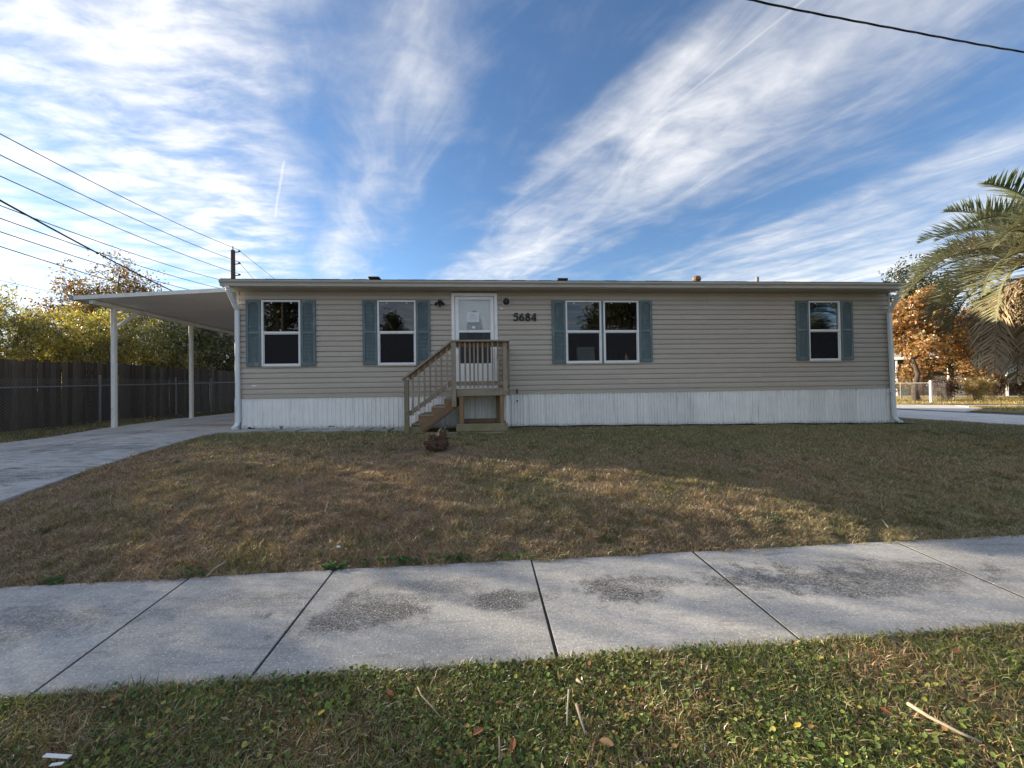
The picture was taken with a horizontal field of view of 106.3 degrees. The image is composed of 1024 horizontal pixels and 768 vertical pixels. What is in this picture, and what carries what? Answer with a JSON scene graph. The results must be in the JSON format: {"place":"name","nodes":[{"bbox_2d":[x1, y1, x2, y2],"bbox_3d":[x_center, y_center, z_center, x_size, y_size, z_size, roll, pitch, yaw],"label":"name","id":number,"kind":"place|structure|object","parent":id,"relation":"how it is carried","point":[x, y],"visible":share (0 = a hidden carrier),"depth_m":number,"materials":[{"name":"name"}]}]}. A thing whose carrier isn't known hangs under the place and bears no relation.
{"place":"outdoors","nodes":[
{"label":"outdoors","id":0,"kind":"place"},
{"bbox_2d":[0,199,172,290],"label":"power line","id":1,"kind":"object","parent":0,"point":[18,210],"visible":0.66,"depth_m":11.64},
{"bbox_2d":[0,409,234,442],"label":"side strip grass","id":2,"kind":"structure","parent":0,"point":[178,416],"depth_m":10.99,"materials":[{"name":"green plant"}]},
{"bbox_2d":[0,413,240,503],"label":"driveway","id":3,"kind":"structure","parent":0,"point":[30,465],"depth_m":6.38,"materials":[{"name":"concrete"}]},
{"bbox_2d":[69,288,235,427],"bbox_3d":[-8.709,-0.566,13.644,4.460,3.583,8.580,-1,-1,-4],"label":"carport","id":4,"kind":"object","parent":3,"relation":"on","point":[211,309],"visible":0.42,"depth_m":10.23,"materials":[{"name":"white metal"}]},
{"bbox_2d":[0,616,1023,767],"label":"verge grass","id":5,"kind":"structure","parent":0,"point":[160,727],"depth_m":1.74,"materials":[{"name":"green plant"}]},
{"bbox_2d":[42,753,71,766],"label":"plastic strip","id":6,"kind":"object","parent":5,"relation":"on","point":[53,755],"visible":1,"depth_m":1.52,"materials":[{"name":"white plastic"}]},
{"bbox_2d":[387,690,393,695],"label":"fallen leaf","id":7,"kind":"object","parent":5,"relation":"on","point":[390,692],"visible":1,"depth_m":1.82,"materials":[{"name":"brown plant"}]},
{"bbox_2d":[417,687,440,716],"bbox_3d":[-0.389,1.455,1.760,0.020,0.020,0.208,0,-1,-41],"label":"dry stick","id":8,"kind":"object","parent":5,"relation":"on","point":[422,696],"visible":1,"depth_m":1.76,"materials":[{"name":"brown wood"}]},
{"bbox_2d":[473,727,483,734],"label":"fallen leaf","id":9,"kind":"object","parent":5,"relation":"on","point":[477,730],"visible":1,"depth_m":1.61,"materials":[{"name":"brown plant"}]},
{"bbox_2d":[499,736,500,765],"bbox_3d":[-0.048,1.440,1.510,0.010,0.092,0.030,-1,-1,0],"label":"dry stick","id":10,"kind":"object","parent":5,"relation":"on","point":[499,751],"visible":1,"depth_m":1.50,"materials":[{"name":"wood"}]},
{"bbox_2d":[509,738,515,751],"bbox_3d":[0.003,1.451,1.546,0.027,0.012,0.050,-1,-1,0],"label":"fallen leaf","id":11,"kind":"object","parent":5,"relation":"on","point":[512,744],"visible":1,"depth_m":1.54,"materials":[{"name":"brown plant"}]},
{"bbox_2d":[566,689,569,725],"bbox_3d":[0.250,1.445,1.720,0.010,0.023,0.178,-1,-1,12],"label":"dry stick","id":12,"kind":"object","parent":5,"relation":"on","point":[568,695],"visible":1,"depth_m":1.73,"materials":[{"name":"beige wood"}]},
{"bbox_2d":[575,703,585,734],"bbox_3d":[0.296,1.445,1.659,0.014,0.019,0.140,-1,-1,-4],"label":"dry stick","id":13,"kind":"object","parent":5,"relation":"on","point":[579,714],"visible":1,"depth_m":1.66,"materials":[{"name":"brown wood"}]},
{"bbox_2d":[600,738,613,745],"bbox_3d":[0.382,1.444,1.548,0.060,0.011,0.030,-1,-1,34],"label":"fallen leaf","id":14,"kind":"object","parent":5,"relation":"on","point":[607,741],"visible":1,"depth_m":1.55,"materials":[{"name":"brown plant"}]},
{"bbox_2d":[794,722,800,726],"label":"fallen leaf","id":15,"kind":"object","parent":5,"relation":"on","point":[797,724],"visible":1,"depth_m":1.61,"materials":[{"name":"yellow plant"}]},
{"bbox_2d":[880,707,891,714],"bbox_3d":[1.632,1.427,1.677,0.024,0.007,0.038,-1,-1,0],"label":"fallen leaf","id":16,"kind":"object","parent":5,"relation":"on","point":[885,710],"visible":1,"depth_m":1.68,"materials":[{"name":"brown plant"}]},
{"bbox_2d":[906,702,981,743],"bbox_3d":[1.807,1.423,1.615,0.033,0.023,0.215,0,-1,-31],"label":"dry stick","id":17,"kind":"object","parent":5,"relation":"on","point":[915,708],"visible":1,"depth_m":1.61,"materials":[{"name":"beige wood"}]},
{"bbox_2d":[0,535,1023,699],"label":"sidewalk","id":18,"kind":"structure","parent":0,"point":[250,624],"depth_m":2.55,"materials":[{"name":"concrete"}]},
{"bbox_2d":[753,547,783,551],"bbox_3d":[2.266,1.461,3.388,0.320,0.012,0.014,-1,-1,-13],"label":"dry stick","id":19,"kind":"object","parent":18,"relation":"on","point":[767,549],"visible":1,"depth_m":3.38,"materials":[{"name":"grey wood"}]},
{"bbox_2d":[0,407,1023,767],"bbox_3d":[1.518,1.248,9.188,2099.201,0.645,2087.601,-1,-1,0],"label":"ground","id":20,"kind":"structure","parent":0,"point":[476,449],"depth_m":4.43,"materials":[{"name":"plant"}]},
{"bbox_2d":[0,290,29,322],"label":"bamboo clump","id":21,"kind":"object","parent":20,"relation":"on","point":[8,299],"visible":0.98,"depth_m":9.44,"materials":[{"name":"green plant"}]},
{"bbox_2d":[0,293,105,390],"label":"tree","id":22,"kind":"object","parent":20,"relation":"on","point":[22,336],"visible":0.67,"depth_m":11.21,"materials":[{"name":"green plant"}]},
{"bbox_2d":[28,274,110,353],"bbox_3d":[-21.235,-1.851,17.902,4.107,6.708,3.689,-1,-1,0],"label":"shrubby tree","id":23,"kind":"object","parent":20,"relation":"on","point":[64,291],"visible":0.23,"depth_m":17.93,"materials":[{"name":"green plant"}]},
{"bbox_2d":[0,277,171,395],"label":"tree","id":24,"kind":"object","parent":20,"relation":"on","point":[99,341],"visible":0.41,"depth_m":13.40,"materials":[{"name":"green plant"}]},
{"bbox_2d":[0,358,234,431],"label":"wooden fence","id":25,"kind":"object","parent":20,"relation":"on","point":[47,369],"visible":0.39,"depth_m":11.52,"materials":[{"name":"brown wood"}]},
{"bbox_2d":[0,375,234,432],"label":"chain link fence","id":26,"kind":"object","parent":20,"relation":"on","point":[175,383],"visible":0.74,"depth_m":11.59,"materials":[{"name":"metal"}]},
{"bbox_2d":[45,249,198,400],"bbox_3d":[-21.715,-2.959,21.507,6.533,8.986,6.297,-1,-1,19],"label":"oak tree","id":27,"kind":"object","parent":20,"relation":"on","point":[132,288],"visible":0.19,"depth_m":20.62,"materials":[{"name":"green plant"}]},
{"bbox_2d":[71,307,213,388],"bbox_3d":[-15.062,-1.057,15.757,4.270,4.777,4.198,-1,-1,40],"label":"tree","id":28,"kind":"object","parent":20,"relation":"on","point":[170,347],"visible":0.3,"depth_m":15.69,"materials":[{"name":"green plant"}]},
{"bbox_2d":[128,314,234,396],"bbox_3d":[-15.022,-1.154,17.991,4.235,5.014,4.602,-1,-1,0],"label":"tree","id":29,"kind":"object","parent":20,"relation":"on","point":[208,360],"visible":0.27,"depth_m":17.87,"materials":[{"name":"green plant"}]},
{"bbox_2d":[197,329,234,371],"bbox_3d":[-14.999,-1.193,20.379,4.599,5.140,4.661,-1,-1,0],"label":"bamboo clump","id":30,"kind":"object","parent":20,"relation":"on","point":[228,365],"visible":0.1,"depth_m":19.92,"materials":[{"name":"green plant"}]},
{"bbox_2d":[205,561,226,576],"bbox_3d":[-2.420,1.509,3.135,0.041,0.077,0.157,-1,-1,23],"label":"dry stick","id":31,"kind":"object","parent":20,"relation":"on","point":[211,572],"visible":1,"depth_m":3.14,"materials":[{"name":"wood"}]},
{"bbox_2d":[231,246,240,339],"bbox_3d":[-25.185,-5.310,35.059,0.970,14.650,0.480,-1,-1,0],"label":"utility pole","id":32,"kind":"object","parent":20,"relation":"on","point":[233,264],"visible":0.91,"depth_m":35.00,"materials":[{"name":"brown wood"}]},
{"bbox_2d":[0,246,127,285],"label":"power line","id":33,"kind":"object","parent":32,"relation":"attached to","point":[52,263],"visible":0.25,"depth_m":17.53,"materials":[{"name":"black metal"}]},
{"bbox_2d":[0,231,188,289],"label":"power line","id":34,"kind":"object","parent":32,"relation":"attached to","point":[75,256],"visible":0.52,"depth_m":18.38,"materials":[{"name":"black metal"}]},
{"bbox_2d":[0,205,215,278],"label":"power line","id":35,"kind":"object","parent":32,"relation":"attached to","point":[100,242],"visible":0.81,"depth_m":20.03,"materials":[{"name":"black metal"}]},
{"bbox_2d":[0,218,216,287],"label":"power line","id":36,"kind":"object","parent":32,"relation":"attached to","point":[96,251],"visible":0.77,"depth_m":19.31,"materials":[{"name":"black metal"}]},
{"bbox_2d":[0,155,238,261],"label":"power line","id":37,"kind":"object","parent":32,"relation":"attached to","point":[103,204],"visible":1,"depth_m":20.01,"materials":[{"name":"black metal"}]},
{"bbox_2d":[0,176,238,273],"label":"power line","id":38,"kind":"object","parent":32,"relation":"attached to","point":[100,220],"visible":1,"depth_m":19.76,"materials":[{"name":"black metal"}]},
{"bbox_2d":[0,133,238,249],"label":"power line","id":39,"kind":"object","parent":32,"relation":"attached to","point":[101,186],"visible":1,"depth_m":19.43,"materials":[{"name":"black metal"}]},
{"bbox_2d":[229,428,403,433],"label":"paver path","id":40,"kind":"structure","parent":20,"relation":"on","point":[300,430],"depth_m":8.11,"materials":[{"name":"concrete"}]},
{"bbox_2d":[36,548,649,584],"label":"walk edge weeds","id":41,"kind":"object","parent":20,"relation":"on","point":[335,567],"visible":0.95,"depth_m":3.24,"materials":[{"name":"green plant"}]},
{"bbox_2d":[423,426,448,451],"bbox_3d":[-1.254,0.923,6.395,0.423,0.444,0.402,-1,-1,17],"label":"palm stump","id":42,"kind":"object","parent":20,"relation":"on","point":[438,442],"visible":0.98,"depth_m":6.28,"materials":[{"name":"brown wood"}]},
{"bbox_2d":[401,340,509,433],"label":"wooden steps","id":43,"kind":"structure","parent":20,"relation":"on","point":[425,422],"depth_m":7.78,"materials":[{"name":"brown wood"}]},
{"bbox_2d":[218,275,908,429],"bbox_3d":[1.399,-0.980,13.077,15.816,4.581,8.948,-1,-1,-4],"label":"mobile home","id":44,"kind":"object","parent":20,"relation":"on","point":[329,353],"visible":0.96,"depth_m":9.02,"materials":[{"name":"plastic"}]},
{"bbox_2d":[261,300,301,367],"bbox_3d":[-5.138,-1.117,8.569,0.885,1.498,0.080,-1,-1,-4],"label":"window","id":45,"kind":"structure","parent":44,"relation":"in","point":[278,349],"depth_m":8.55,"materials":[{"name":"white plastic"}]},
{"bbox_2d":[377,300,417,366],"bbox_3d":[-2.619,-1.152,8.748,0.907,1.498,0.080,-1,-1,-4],"label":"window","id":46,"kind":"structure","parent":44,"relation":"in","point":[395,348],"depth_m":8.73,"materials":[{"name":"white plastic"}]},
{"bbox_2d":[455,297,494,386],"bbox_3d":[-0.856,-0.973,8.839,0.889,2.087,0.067,-1,-1,-4],"label":"storm door","id":47,"kind":"structure","parent":44,"relation":"in","point":[457,331],"depth_m":8.83,"materials":[{"name":"white plastic"}]},
{"bbox_2d":[456,300,494,387],"bbox_3d":[-0.860,-0.973,8.924,0.903,2.098,0.063,-1,-1,-4],"label":"front door","id":48,"kind":"structure","parent":44,"relation":"in","point":[481,306],"depth_m":8.91,"materials":[{"name":"white metal"}]},
{"bbox_2d":[466,312,478,321],"bbox_3d":[-0.902,-1.542,8.855,0.293,0.230,0.003,-1,-1,-4],"label":"paper notice","id":49,"kind":"object","parent":48,"relation":"attached to","point":[472,316],"visible":1,"depth_m":8.85,"materials":[{"name":"grey paper"}]},
{"bbox_2d":[565,301,601,364],"bbox_3d":[1.683,-1.211,9.053,0.902,1.498,0.080,-1,-1,-4],"label":"window","id":50,"kind":"structure","parent":44,"relation":"in","point":[582,346],"depth_m":9.04,"materials":[{"name":"white plastic"}]},
{"bbox_2d":[603,301,639,363],"bbox_3d":[2.585,-1.224,9.117,0.903,1.498,0.080,-1,-1,-4],"label":"window","id":51,"kind":"structure","parent":44,"relation":"in","point":[620,346],"depth_m":9.10,"materials":[{"name":"white plastic"}]},
{"bbox_2d":[808,301,841,361],"bbox_3d":[7.690,-1.294,9.479,0.882,1.498,0.080,-1,-1,-4],"label":"window","id":52,"kind":"structure","parent":44,"relation":"in","point":[824,316],"depth_m":9.47,"materials":[{"name":"white plastic"}]},
{"bbox_2d":[510,422,915,427],"bbox_3d":[4.887,0.973,9.138,9.902,0.156,0.177,-1,-1,-3],"label":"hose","id":53,"kind":"object","parent":20,"relation":"on","point":[712,424],"visible":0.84,"depth_m":9.11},
{"bbox_2d":[878,254,975,346],"bbox_3d":[33.364,-4.812,31.539,8.815,11.663,8.553,-1,-1,0],"label":"evergreen oak","id":54,"kind":"object","parent":20,"relation":"on","point":[920,284],"visible":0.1,"depth_m":30.93,"materials":[{"name":"green plant"}]},
{"bbox_2d":[894,351,1016,396],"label":"neighbour house","id":55,"kind":"structure","parent":20,"relation":"on","point":[898,359],"depth_m":26.39,"materials":[{"name":"white plastic"}]},
{"bbox_2d":[909,368,927,394],"bbox_3d":[28.171,-0.187,26.629,0.900,2.000,0.022,-1,-1,38],"label":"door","id":56,"kind":"structure","parent":55,"relation":"in","point":[922,381],"depth_m":26.50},
{"bbox_2d":[897,167,1023,384],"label":"pindo palm","id":57,"kind":"object","parent":20,"relation":"on","point":[1001,306],"visible":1,"depth_m":6.87,"materials":[{"name":"green plant"}]},
{"bbox_2d":[897,409,1023,414],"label":"street gutter","id":58,"kind":"object","parent":20,"relation":"on","point":[960,412],"visible":0.2,"depth_m":12.69,"materials":[{"name":"concrete"}]},
{"bbox_2d":[958,278,1020,314],"bbox_3d":[43.404,-4.225,33.280,10.306,10.213,9.897,-1,-1,-26],"label":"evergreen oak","id":59,"kind":"object","parent":20,"relation":"on","point":[976,300],"visible":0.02,"depth_m":34.35,"materials":[{"name":"green plant"}]},
{"bbox_2d":[1009,368,1023,394],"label":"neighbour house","id":60,"kind":"structure","parent":20,"relation":"on","point":[1014,393],"depth_m":27.88,"materials":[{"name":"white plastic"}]},
{"bbox_2d":[0,0,1023,389],"label":"sky","id":61,"kind":"structure","parent":0,"point":[576,140],"materials":[{"name":"blue"}]},
{"bbox_2d":[748,0,1023,52],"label":"overhead cable","id":62,"kind":"object","parent":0,"point":[872,24],"visible":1,"depth_m":5.41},
{"bbox_2d":[896,404,979,411],"bbox_3d":[16.916,0.968,15.989,4.200,0.064,6.000,-1,-1,0],"label":"driveway apron","id":63,"kind":"object","parent":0,"point":[939,407],"visible":0.37,"depth_m":15.00,"materials":[{"name":"grey concrete"}]},
{"bbox_2d":[896,395,1023,411],"bbox_3d":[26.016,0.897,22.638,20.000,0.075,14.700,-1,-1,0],"label":"yard","id":64,"kind":"structure","parent":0,"point":[965,404],"depth_m":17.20,"materials":[{"name":"plant"}]},
{"bbox_2d":[895,380,972,401],"bbox_3d":[24.820,0.394,23.562,12.118,1.176,3.883,0,-1,-31],"label":"chain link fence","id":65,"kind":"object","parent":64,"relation":"on","point":[930,394],"visible":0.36,"depth_m":19.95,"materials":[{"name":"grey metal"}]},
{"bbox_2d":[890,284,984,400],"bbox_3d":[21.747,-2.127,20.850,5.832,6.397,4.843,-1,-1,0],"label":"maple tree","id":66,"kind":"object","parent":64,"relation":"on","point":[916,340],"visible":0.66,"depth_m":20.09,"materials":[{"name":"orange plant"}]},
{"bbox_2d":[925,374,965,399],"bbox_3d":[23.214,0.213,20.599,1.563,1.539,1.602,-1,-1,34],"label":"garden shrub","id":67,"kind":"object","parent":64,"relation":"on","point":[951,388],"visible":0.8,"depth_m":20.44,"materials":[{"name":"brown plant"}]},
{"bbox_2d":[894,299,1015,397],"bbox_3d":[25.997,-1.937,22.994,6.093,5.926,6.200,-1,-1,-27],"label":"maple tree","id":68,"kind":"object","parent":64,"relation":"on","point":[961,363],"visible":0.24,"depth_m":22.41,"materials":[{"name":"orange plant"}]},
{"bbox_2d":[957,375,1000,400],"bbox_3d":[24.168,0.174,20.078,1.633,1.574,1.762,-1,-1,0],"label":"garden shrub","id":69,"kind":"object","parent":64,"relation":"on","point":[980,389],"visible":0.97,"depth_m":19.88,"materials":[{"name":"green plant"}]},
{"bbox_2d":[966,375,992,398],"bbox_3d":[26.231,0.181,21.620,1.463,1.535,1.662,-1,-1,43],"label":"garden shrub","id":70,"kind":"object","parent":64,"relation":"on","point":[986,379],"visible":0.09,"depth_m":21.45,"materials":[{"name":"yellow plant"}]},
{"bbox_2d":[936,323,1023,395],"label":"maple tree","id":71,"kind":"object","parent":64,"relation":"on","point":[1018,390],"visible":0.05,"depth_m":23.93,"materials":[{"name":"orange plant"}]},
{"bbox_2d":[968,375,1018,397],"bbox_3d":[28.425,0.129,22.683,1.809,1.599,1.971,-1,-1,38],"label":"garden shrub","id":72,"kind":"object","parent":64,"relation":"on","point":[997,390],"visible":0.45,"depth_m":22.46,"materials":[{"name":"brown plant"}]},
{"bbox_2d":[991,374,1023,395],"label":"garden shrub","id":73,"kind":"object","parent":64,"relation":"on","point":[1015,388],"visible":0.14,"depth_m":23.61,"materials":[{"name":"green plant"}]},
{"bbox_2d":[897,410,1023,425],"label":"side street","id":74,"kind":"structure","parent":0,"point":[977,417],"depth_m":11.04,"materials":[{"name":"grey asphalt"}]},
{"bbox_2d":[955,405,1023,406],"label":"sidewalk","id":75,"kind":"structure","parent":0,"point":[981,405],"depth_m":15.98,"materials":[{"name":"grey concrete"}]},
{"bbox_2d":[970,406,1023,413],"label":"verge strip","id":76,"kind":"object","parent":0,"point":[996,411],"visible":0.56,"depth_m":12.81,"materials":[{"name":"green plant"}]}
]}

